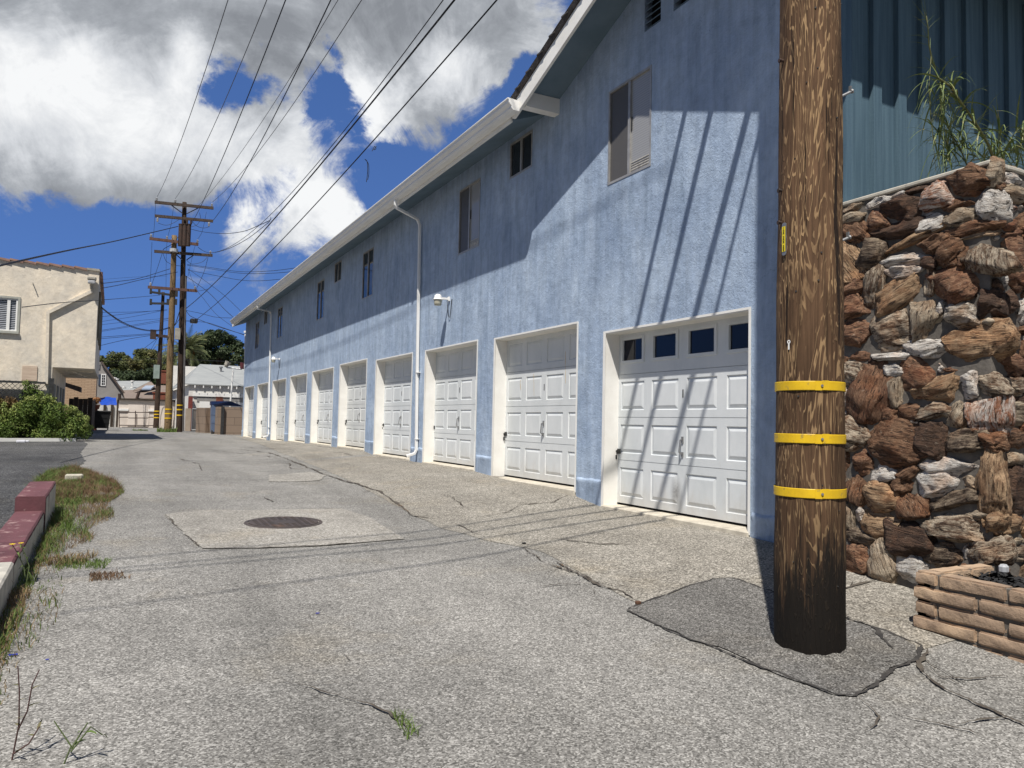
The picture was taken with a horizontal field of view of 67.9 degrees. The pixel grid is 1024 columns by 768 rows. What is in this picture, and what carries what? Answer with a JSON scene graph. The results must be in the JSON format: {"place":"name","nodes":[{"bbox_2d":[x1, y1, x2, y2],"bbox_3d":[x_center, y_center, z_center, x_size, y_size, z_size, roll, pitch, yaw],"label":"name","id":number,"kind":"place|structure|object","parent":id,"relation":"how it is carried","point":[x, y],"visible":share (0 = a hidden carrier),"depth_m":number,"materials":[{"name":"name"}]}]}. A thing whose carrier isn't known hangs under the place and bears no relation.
{"place":"outdoors","nodes":[
{"label":"outdoors","id":0,"kind":"place"},
{"bbox_2d":[0,558,64,704],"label":"grass","id":1,"kind":"structure","parent":0,"point":[27,592],"depth_m":4.56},
{"bbox_2d":[0,441,87,528],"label":"parking lot","id":2,"kind":"structure","parent":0,"point":[20,463],"depth_m":15.18,"materials":[{"name":"asphalt"}]},
{"bbox_2d":[0,438,75,441],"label":"edge kerb","id":3,"kind":"structure","parent":2,"relation":"on","point":[30,439],"depth_m":24.67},
{"bbox_2d":[65,383,81,392],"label":"porch roof","id":4,"kind":"structure","parent":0,"point":[74,387],"depth_m":34.31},
{"bbox_2d":[96,361,124,405],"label":"grey house","id":5,"kind":"structure","parent":0,"point":[108,385],"depth_m":67.09,"materials":[{"name":"paint"}]},
{"bbox_2d":[101,374,105,385],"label":"window","id":6,"kind":"structure","parent":5,"relation":"in","point":[103,376],"depth_m":66.96,"materials":[{"name":"white paint"}]},
{"bbox_2d":[118,370,165,399],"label":"brown roofed house","id":7,"kind":"structure","parent":0,"point":[146,390],"depth_m":67.75,"materials":[{"name":"grey paint"}]},
{"bbox_2d":[0,0,572,369],"label":"sky","id":8,"kind":"structure","parent":0,"point":[97,97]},
{"bbox_2d":[0,427,1023,767],"bbox_3d":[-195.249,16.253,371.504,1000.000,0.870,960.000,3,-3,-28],"label":"ground","id":9,"kind":"structure","parent":0,"point":[178,649],"depth_m":3.89,"materials":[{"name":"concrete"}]},
{"bbox_2d":[0,396,26,420],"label":"bush","id":10,"kind":"object","parent":9,"relation":"on","point":[10,401],"visible":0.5,"depth_m":25.17,"materials":[{"name":"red plant"}]},
{"bbox_2d":[10,542,30,584],"bbox_3d":[-3.347,1.223,5.181,0.144,0.286,0.151,3,-3,-28],"label":"flowering weed","id":11,"kind":"object","parent":9,"relation":"on","point":[18,553],"visible":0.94,"depth_m":5.17,"materials":[{"name":"green plant"}]},
{"bbox_2d":[0,380,45,437],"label":"lattice fence","id":12,"kind":"object","parent":9,"relation":"on","point":[12,382],"visible":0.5,"depth_m":25.52,"materials":[{"name":"black wood"}]},
{"bbox_2d":[6,666,49,759],"bbox_3d":[-1.795,1.215,2.828,0.095,0.331,0.125,-1,-3,32],"label":"dry weed","id":13,"kind":"object","parent":9,"relation":"on","point":[18,723],"visible":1,"depth_m":2.81,"materials":[{"name":"brown plant"}]},
{"bbox_2d":[0,481,55,616],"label":"concrete kerb","id":14,"kind":"structure","parent":9,"relation":"on","point":[27,521],"depth_m":6.28,"materials":[{"name":"red paint"}]},
{"bbox_2d":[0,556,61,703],"bbox_3d":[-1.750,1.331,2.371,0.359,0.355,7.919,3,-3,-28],"label":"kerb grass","id":15,"kind":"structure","parent":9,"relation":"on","point":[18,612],"depth_m":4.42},
{"bbox_2d":[19,379,42,409],"bbox_3d":[-16.166,0.892,25.715,0.946,2.104,0.463,3,-3,-28],"label":"climbing shrub","id":16,"kind":"object","parent":9,"relation":"on","point":[28,387],"visible":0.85,"depth_m":25.64,"materials":[{"name":"green plant"}]},
{"bbox_2d":[0,391,93,440],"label":"bush","id":17,"kind":"object","parent":9,"relation":"on","point":[60,422],"visible":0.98,"depth_m":25.21,"materials":[{"name":"green plant"}]},
{"bbox_2d":[0,257,104,437],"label":"cream building","id":18,"kind":"structure","parent":9,"relation":"on","point":[53,346],"depth_m":26.16,"materials":[{"name":"paint"}]},
{"bbox_2d":[0,295,20,333],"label":"window","id":19,"kind":"structure","parent":18,"relation":"in","point":[9,305],"depth_m":25.68,"materials":[{"name":"white paint"}]},
{"bbox_2d":[52,384,64,437],"bbox_3d":[-17.775,1.138,29.781,0.028,2.052,6.500,3,-3,-28],"label":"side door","id":20,"kind":"structure","parent":18,"relation":"in","point":[56,393],"depth_m":29.20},
{"bbox_2d":[87,276,96,288],"bbox_3d":[-14.745,-3.542,26.674,0.280,0.426,0.330,3,-3,-28],"label":"flood light","id":21,"kind":"object","parent":18,"relation":"attached to","point":[91,280],"visible":1,"depth_m":26.56,"materials":[{"name":"metal"}]},
{"bbox_2d":[97,292,102,349],"bbox_3d":[-16.536,-2.423,30.521,0.058,1.689,6.200,3,-3,-28],"label":"window","id":22,"kind":"structure","parent":18,"relation":"in","point":[100,311],"depth_m":28.66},
{"bbox_2d":[31,548,97,565],"bbox_3d":[-3.496,1.340,5.939,0.418,0.087,0.477,2,-3,-17],"label":"dry tuft","id":23,"kind":"object","parent":9,"relation":"on","point":[78,556],"visible":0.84,"depth_m":5.92,"materials":[{"name":"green plant"}]},
{"bbox_2d":[24,464,123,563],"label":"grass","id":24,"kind":"structure","parent":9,"relation":"on","point":[69,525],"depth_m":8.06,"materials":[{"name":"plant"}]},
{"bbox_2d":[65,474,82,479],"bbox_3d":[-6.597,1.408,11.455,0.240,0.100,0.120,3,-3,-28],"label":"rock","id":25,"kind":"object","parent":9,"relation":"on","point":[72,475],"visible":0.56,"depth_m":11.40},
{"bbox_2d":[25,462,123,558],"bbox_3d":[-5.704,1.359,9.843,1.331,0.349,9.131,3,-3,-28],"label":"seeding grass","id":26,"kind":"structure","parent":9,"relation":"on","point":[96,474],"depth_m":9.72,"materials":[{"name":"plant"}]},
{"bbox_2d":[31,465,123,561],"bbox_3d":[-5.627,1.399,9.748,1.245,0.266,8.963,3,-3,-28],"label":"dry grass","id":27,"kind":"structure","parent":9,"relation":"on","point":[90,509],"depth_m":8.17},
{"bbox_2d":[54,720,107,763],"bbox_3d":[-1.585,1.311,2.790,0.181,0.152,0.079,3,-3,-28],"label":"dry weed","id":28,"kind":"object","parent":9,"relation":"on","point":[76,742],"visible":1,"depth_m":2.79,"materials":[{"name":"green plant"}]},
{"bbox_2d":[64,378,97,411],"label":"tan house","id":29,"kind":"structure","parent":9,"relation":"on","point":[88,387],"depth_m":59.25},
{"bbox_2d":[52,554,111,568],"bbox_3d":[-3.272,1.345,5.808,0.463,0.083,0.382,2,-3,-16],"label":"weed tuft","id":30,"kind":"object","parent":9,"relation":"on","point":[75,564],"visible":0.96,"depth_m":5.76,"materials":[{"name":"green plant"}]},
{"bbox_2d":[69,397,95,433],"bbox_3d":[-22.155,1.598,39.306,0.947,1.732,9.357,3,-3,-28],"label":"wood fence","id":31,"kind":"object","parent":9,"relation":"on","point":[82,405],"visible":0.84,"depth_m":35.30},
{"bbox_2d":[93,397,100,429],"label":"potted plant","id":32,"kind":"object","parent":9,"relation":"on","point":[97,399],"visible":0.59,"depth_m":43.74,"materials":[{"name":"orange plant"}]},
{"bbox_2d":[94,410,111,429],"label":"waste bin","id":33,"kind":"object","parent":9,"relation":"on","point":[102,419],"visible":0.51,"depth_m":43.84,"materials":[{"name":"black plastic"}]},
{"bbox_2d":[87,400,118,426],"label":"plaster wall","id":34,"kind":"structure","parent":9,"relation":"on","point":[113,422],"depth_m":56.56,"materials":[{"name":"paint"}]},
{"bbox_2d":[99,355,118,372],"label":"tree","id":35,"kind":"object","parent":9,"relation":"on","point":[103,359],"visible":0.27,"depth_m":99.42,"materials":[{"name":"green plant"}]},
{"bbox_2d":[89,568,131,580],"bbox_3d":[-2.882,1.345,5.464,0.305,0.083,0.315,3,-3,-28],"label":"dry tuft","id":36,"kind":"object","parent":9,"relation":"on","point":[97,576],"visible":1,"depth_m":5.42,"materials":[{"name":"brown plant"}]},
{"bbox_2d":[105,351,134,370],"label":"tree","id":37,"kind":"object","parent":9,"relation":"on","point":[118,356],"visible":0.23,"depth_m":101.00,"materials":[{"name":"green plant"}]},
{"bbox_2d":[111,368,128,380],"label":"wood tree","id":38,"kind":"object","parent":9,"relation":"on","point":[118,374],"visible":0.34,"depth_m":90.71,"materials":[{"name":"green plant"}]},
{"bbox_2d":[118,357,138,371],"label":"tree","id":39,"kind":"object","parent":9,"relation":"on","point":[134,366],"visible":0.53,"depth_m":100.23,"materials":[{"name":"green plant"}]},
{"bbox_2d":[114,377,149,389],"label":"grey roofed house","id":40,"kind":"structure","parent":9,"relation":"on","point":[130,385],"depth_m":73.86,"materials":[{"name":"paint"}]},
{"bbox_2d":[122,370,147,380],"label":"wood tree","id":41,"kind":"object","parent":9,"relation":"on","point":[133,375],"visible":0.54,"depth_m":90.40,"materials":[{"name":"green plant"}]},
{"bbox_2d":[119,411,153,427],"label":"metal gate","id":42,"kind":"structure","parent":9,"relation":"on","point":[135,412],"depth_m":56.13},
{"bbox_2d":[128,348,147,370],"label":"tree","id":43,"kind":"object","parent":9,"relation":"on","point":[138,354],"visible":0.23,"depth_m":104.94,"materials":[{"name":"green plant"}]},
{"bbox_2d":[138,367,153,382],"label":"wood tree","id":44,"kind":"object","parent":9,"relation":"on","point":[147,373],"visible":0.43,"depth_m":91.34,"materials":[{"name":"green plant"}]},
{"bbox_2d":[117,398,174,427],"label":"gate wall","id":45,"kind":"structure","parent":9,"relation":"on","point":[136,405],"depth_m":57.03,"materials":[{"name":"beige paint"}]},
{"bbox_2d":[100,397,116,404],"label":"tarp","id":46,"kind":"object","parent":45,"relation":"attached to","point":[108,401],"visible":0.84,"depth_m":59.90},
{"bbox_2d":[127,404,148,424],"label":"door panel","id":47,"kind":"structure","parent":45,"relation":"in","point":[142,418],"depth_m":56.97,"materials":[{"name":"paint"}]},
{"bbox_2d":[139,349,157,369],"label":"tree","id":48,"kind":"object","parent":9,"relation":"on","point":[150,361],"visible":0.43,"depth_m":102.71,"materials":[{"name":"green plant"}]},
{"bbox_2d":[149,289,177,427],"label":"utility pole","id":49,"kind":"object","parent":9,"relation":"on","point":[158,366],"visible":0.96,"depth_m":56.12,"materials":[{"name":"wood"},{"name":"metal"}]},
{"bbox_2d":[153,354,177,369],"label":"tree","id":50,"kind":"object","parent":9,"relation":"on","point":[164,362],"visible":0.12,"depth_m":105.58,"materials":[{"name":"green plant"}]},
{"bbox_2d":[157,426,176,431],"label":"weeds","id":51,"kind":"object","parent":9,"relation":"on","point":[167,430],"visible":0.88,"depth_m":42.37,"materials":[{"name":"green plant"}]},
{"bbox_2d":[148,234,198,431],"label":"utility pole","id":52,"kind":"object","parent":9,"relation":"on","point":[172,288],"visible":0.98,"depth_m":43.03,"materials":[{"name":"wood"}]},
{"bbox_2d":[101,307,169,330],"bbox_3d":[-17.393,-3.003,35.141,0.689,1.199,16.322,2,-3,-16],"label":"overhead wire","id":53,"kind":"object","parent":52,"relation":"attached to","point":[133,326],"visible":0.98,"depth_m":35.87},
{"bbox_2d":[154,197,213,431],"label":"utility pole","id":54,"kind":"object","parent":9,"relation":"on","point":[184,235],"visible":0.95,"depth_m":43.44,"materials":[{"name":"wood"}]},
{"bbox_2d":[0,226,177,266],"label":"overhead wire","id":55,"kind":"object","parent":54,"relation":"attached to","point":[8,263],"visible":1,"depth_m":21.47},
{"bbox_2d":[22,295,158,307],"bbox_3d":[-15.985,-3.448,30.747,0.448,4.229,25.346,2,-3,-19],"label":"overhead wire","id":56,"kind":"object","parent":54,"relation":"attached to","point":[82,301],"visible":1,"depth_m":23.27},
{"bbox_2d":[157,0,227,196],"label":"overhead wire","id":57,"kind":"object","parent":54,"relation":"attached to","point":[199,87],"visible":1,"depth_m":23.49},
{"bbox_2d":[175,0,266,198],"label":"overhead wire","id":58,"kind":"object","parent":54,"relation":"attached to","point":[230,87],"visible":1,"depth_m":23.35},
{"bbox_2d":[191,217,270,233],"bbox_3d":[-13.970,-7.736,37.153,0.280,3.010,16.545,3,-4,-33],"label":"overhead wire","id":59,"kind":"object","parent":54,"relation":"attached to","point":[235,232],"visible":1,"depth_m":35.76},
{"bbox_2d":[188,265,284,273],"bbox_3d":[-14.550,-6.166,40.529,10.740,1.574,0.471,-1,-4,41],"label":"overhead wire","id":60,"kind":"object","parent":54,"relation":"attached to","point":[242,273],"visible":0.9,"depth_m":39.50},
{"bbox_2d":[190,0,285,225],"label":"overhead wire","id":61,"kind":"object","parent":54,"relation":"attached to","point":[247,96],"visible":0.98,"depth_m":22.35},
{"bbox_2d":[199,0,337,204],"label":"overhead wire","id":62,"kind":"object","parent":54,"relation":"attached to","point":[278,96],"visible":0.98,"depth_m":24.73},
{"bbox_2d":[214,0,330,218],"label":"overhead wire","id":63,"kind":"object","parent":54,"relation":"attached to","point":[284,95],"visible":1,"depth_m":22.26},
{"bbox_2d":[214,0,361,200],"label":"overhead wire","id":64,"kind":"object","parent":54,"relation":"attached to","point":[306,84],"visible":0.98,"depth_m":23.11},
{"bbox_2d":[186,0,454,308],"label":"overhead wire","id":65,"kind":"object","parent":54,"relation":"attached to","point":[419,43],"visible":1,"depth_m":16.51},
{"bbox_2d":[212,0,442,252],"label":"overhead wire","id":66,"kind":"object","parent":54,"relation":"attached to","point":[353,118],"visible":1,"depth_m":16.85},
{"bbox_2d":[195,0,496,320],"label":"overhead wire","id":67,"kind":"object","parent":54,"relation":"attached to","point":[488,9],"visible":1,"depth_m":16.51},
{"bbox_2d":[162,323,210,367],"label":"palm tree","id":68,"kind":"object","parent":9,"relation":"on","point":[190,344],"visible":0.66,"depth_m":73.64,"materials":[{"name":"green plant"}]},
{"bbox_2d":[184,408,195,430],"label":"block wall","id":69,"kind":"structure","parent":9,"relation":"on","point":[187,419],"depth_m":46.51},
{"bbox_2d":[191,408,195,430],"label":"chain link gate","id":70,"kind":"structure","parent":9,"relation":"on","point":[193,420],"depth_m":45.88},
{"bbox_2d":[196,408,209,432],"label":"block wall","id":71,"kind":"structure","parent":9,"relation":"on","point":[202,419],"depth_m":42.60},
{"bbox_2d":[172,364,243,430],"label":"white garage","id":72,"kind":"structure","parent":9,"relation":"on","point":[205,384],"depth_m":49.36,"materials":[{"name":"paint"}]},
{"bbox_2d":[199,401,242,407],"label":"garage door","id":73,"kind":"structure","parent":72,"relation":"in","point":[202,404],"depth_m":48.46,"materials":[{"name":"white paint"}]},
{"bbox_2d":[191,329,243,366],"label":"dark tree","id":74,"kind":"object","parent":9,"relation":"on","point":[217,338],"visible":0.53,"depth_m":85.05,"materials":[{"name":"green plant"}]},
{"bbox_2d":[210,401,240,433],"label":"waste bin","id":75,"kind":"object","parent":9,"relation":"on","point":[214,404],"visible":0.53,"depth_m":40.10,"materials":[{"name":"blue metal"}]},
{"bbox_2d":[209,406,242,434],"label":"block wall","id":76,"kind":"structure","parent":9,"relation":"on","point":[228,420],"depth_m":39.31,"materials":[{"name":"brown concrete"}]},
{"bbox_2d":[224,361,243,406],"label":"lamp stand","id":77,"kind":"object","parent":9,"relation":"on","point":[226,364],"visible":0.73,"depth_m":42.11,"materials":[{"name":"white paint"}]},
{"bbox_2d":[166,508,404,547],"bbox_3d":[-2.422,1.467,7.936,2.074,0.065,2.540,3,-3,-28],"label":"manhole patch","id":78,"kind":"object","parent":9,"relation":"on","point":[216,528],"visible":0.93,"depth_m":7.64,"materials":[{"name":"concrete"}]},
{"bbox_2d":[244,516,322,528],"bbox_3d":[-2.426,1.470,8.082,0.810,0.041,0.810,3,-3,-28],"label":"manhole cover","id":79,"kind":"object","parent":78,"relation":"on","point":[284,522],"visible":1,"depth_m":8.00,"materials":[{"name":"metal"}]},
{"bbox_2d":[268,472,325,481],"bbox_3d":[-3.654,1.579,12.992,0.962,0.053,1.608,2,-3,-16],"label":"light patch","id":80,"kind":"object","parent":9,"relation":"on","point":[303,476],"visible":1,"depth_m":12.89,"materials":[{"name":"concrete"}]},
{"bbox_2d":[389,701,421,739],"bbox_3d":[-0.442,1.393,3.186,0.100,0.086,0.287,3,-3,-28],"label":"crack weed","id":81,"kind":"object","parent":9,"relation":"on","point":[407,723],"visible":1,"depth_m":3.17,"materials":[{"name":"green plant"}]},
{"bbox_2d":[132,441,1023,767],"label":"pavement cracks","id":82,"kind":"object","parent":9,"relation":"on","point":[920,665],"visible":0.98,"depth_m":4.17,"materials":[{"name":"asphalt"}]},
{"bbox_2d":[231,435,955,649],"bbox_3d":[-6.216,1.942,20.817,2.268,0.539,37.250,3,-3,-28],"label":"driveway apron","id":83,"kind":"object","parent":9,"relation":"on","point":[653,565],"visible":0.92,"depth_m":7.40,"materials":[{"name":"concrete"}]},
{"bbox_2d":[230,0,1023,541],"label":"apartment building","id":84,"kind":"structure","parent":9,"relation":"on","point":[578,228],"depth_m":9.28,"materials":[{"name":"blue paint"}]},
{"bbox_2d":[248,387,253,435],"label":"garage door","id":85,"kind":"structure","parent":84,"relation":"in","point":[251,389],"depth_m":34.16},
{"bbox_2d":[255,321,259,348],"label":"window","id":86,"kind":"structure","parent":84,"relation":"in","point":[257,324],"depth_m":32.32,"materials":[{"name":"glass"}]},
{"bbox_2d":[261,384,267,437],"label":"garage door","id":87,"kind":"structure","parent":84,"relation":"in","point":[265,387],"depth_m":31.12,"materials":[{"name":"white metal"}]},
{"bbox_2d":[277,306,282,338],"bbox_3d":[-8.515,-2.255,27.946,0.041,1.130,0.880,3,-3,-28],"label":"window","id":88,"kind":"structure","parent":84,"relation":"in","point":[280,311],"depth_m":27.94,"materials":[{"name":"glass"}]},
{"bbox_2d":[276,380,285,439],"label":"garage door","id":89,"kind":"structure","parent":84,"relation":"in","point":[282,384],"depth_m":28.05,"materials":[{"name":"white metal"}]},
{"bbox_2d":[294,376,306,440],"bbox_3d":[-6.783,0.776,24.740,0.096,2.134,2.445,3,-3,-28],"label":"garage door","id":90,"kind":"structure","parent":84,"relation":"in","point":[299,422],"depth_m":25.16,"materials":[{"name":"white metal"}]},
{"bbox_2d":[316,278,324,320],"bbox_3d":[-5.652,-2.484,22.496,0.041,1.155,0.840,3,-3,-28],"label":"window","id":91,"kind":"structure","parent":84,"relation":"in","point":[320,287],"depth_m":22.50,"materials":[{"name":"glass"}]},
{"bbox_2d":[317,370,332,442],"bbox_3d":[-5.291,0.643,21.901,0.096,2.099,2.445,3,-3,-28],"label":"garage door","id":92,"kind":"structure","parent":84,"relation":"in","point":[324,421],"depth_m":22.25,"materials":[{"name":"white metal"}]},
{"bbox_2d":[334,260,341,283],"bbox_3d":[-4.753,-3.069,20.833,0.041,0.560,0.700,3,-3,-28],"label":"window","id":93,"kind":"structure","parent":84,"relation":"in","point":[337,276],"depth_m":20.82,"materials":[{"name":"glass"}]},
{"bbox_2d":[345,362,366,446],"bbox_3d":[-3.845,0.511,19.151,0.096,2.119,2.445,3,-3,-28],"label":"garage door","id":94,"kind":"structure","parent":84,"relation":"in","point":[356,389],"depth_m":19.44,"materials":[{"name":"white metal"}]},
{"bbox_2d":[362,247,373,299],"bbox_3d":[-3.463,-2.653,18.330,0.041,1.155,0.860,3,-3,-28],"label":"window","id":95,"kind":"structure","parent":84,"relation":"in","point":[368,257],"depth_m":18.32,"materials":[{"name":"glass"}]},
{"bbox_2d":[382,357,411,455],"bbox_3d":[-2.398,0.472,16.391,0.096,2.104,2.445,3,-3,-28],"label":"garage door","id":96,"kind":"structure","parent":84,"relation":"in","point":[397,393],"depth_m":16.60,"materials":[{"name":"white metal"}]},
{"bbox_2d":[433,294,451,317],"bbox_3d":[-1.255,-1.400,13.645,0.335,0.418,0.179,2,-3,-16],"label":"wall lamp","id":97,"kind":"object","parent":84,"relation":"attached to","point":[438,298],"visible":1,"depth_m":13.59,"materials":[{"name":"metal"}]},
{"bbox_2d":[433,345,476,465],"bbox_3d":[-0.962,0.373,13.657,0.096,2.099,2.445,3,-3,-28],"label":"garage door","id":98,"kind":"structure","parent":84,"relation":"in","point":[455,379],"depth_m":13.79,"materials":[{"name":"white metal"}]},
{"bbox_2d":[458,177,480,254],"bbox_3d":[-0.727,-2.872,13.124,0.041,1.160,0.870,3,-3,-28],"label":"window","id":99,"kind":"structure","parent":84,"relation":"in","point":[469,196],"depth_m":13.12,"materials":[{"name":"glass"}]},
{"bbox_2d":[509,129,532,179],"bbox_3d":[0.149,-3.463,11.505,0.041,0.560,0.710,3,-3,-28],"label":"window","id":100,"kind":"structure","parent":84,"relation":"in","point":[520,149],"depth_m":11.49,"materials":[{"name":"glass"}]},
{"bbox_2d":[503,328,576,484],"bbox_3d":[0.445,0.317,10.974,0.096,2.134,2.445,3,-3,-28],"label":"garage door","id":101,"kind":"structure","parent":84,"relation":"in","point":[539,434],"depth_m":11.01,"materials":[{"name":"white metal"}]},
{"bbox_2d":[607,64,651,185],"bbox_3d":[1.407,-3.057,9.064,0.041,1.180,0.850,3,-3,-28],"label":"window","id":102,"kind":"structure","parent":84,"relation":"in","point":[629,109],"depth_m":9.05,"materials":[{"name":"glass"}]},
{"bbox_2d":[615,315,748,523],"bbox_3d":[1.846,0.365,8.294,0.096,2.069,2.445,3,-3,-28],"label":"garage door","id":103,"kind":"structure","parent":84,"relation":"in","point":[683,407],"depth_m":8.23,"materials":[{"name":"white metal"}]},
{"bbox_2d":[628,578,916,695],"bbox_3d":[1.567,1.474,4.669,1.134,0.150,1.877,3,-3,-28],"label":"pole patch","id":104,"kind":"object","parent":9,"relation":"on","point":[733,615],"visible":0.77,"depth_m":4.63,"materials":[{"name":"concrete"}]},
{"bbox_2d":[748,629,872,667],"bbox_3d":[1.680,1.477,4.297,0.658,0.068,0.662,3,-3,-28],"label":"asphalt collar","id":105,"kind":"object","parent":104,"relation":"on","point":[854,653],"visible":0.72,"depth_m":4.15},
{"bbox_2d":[627,577,977,695],"bbox_3d":[1.668,1.470,4.585,1.265,0.152,2.147,3,-3,-28],"label":"tar joint","id":106,"kind":"object","parent":9,"relation":"on","point":[890,670],"visible":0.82,"depth_m":4.21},
{"bbox_2d":[774,0,853,654],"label":"utility pole","id":107,"kind":"object","parent":9,"relation":"on","point":[810,491],"visible":0.94,"depth_m":4.26,"materials":[{"name":"wood"}]},
{"bbox_2d":[843,155,1023,588],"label":"stone wall","id":108,"kind":"structure","parent":9,"relation":"on","point":[933,269],"depth_m":5.29,"materials":[{"name":"stone"}]},
{"bbox_2d":[906,1,1023,178],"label":"reed plant","id":109,"kind":"object","parent":108,"relation":"on","point":[991,148],"visible":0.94,"depth_m":5.78,"materials":[{"name":"plant"}]},
{"bbox_2d":[913,563,1023,663],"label":"block planter","id":110,"kind":"object","parent":9,"relation":"on","point":[979,605],"visible":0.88,"depth_m":4.35,"materials":[{"name":"brick"},{"name":"mortar"},{"name":"soil"}]},
{"bbox_2d":[998,564,1008,573],"bbox_3d":[3.103,1.167,4.799,0.060,0.060,0.050,3,-3,-28],"label":"rock","id":111,"kind":"object","parent":110,"relation":"on","point":[1002,568],"visible":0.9,"depth_m":4.78,"materials":[{"name":"stone"}]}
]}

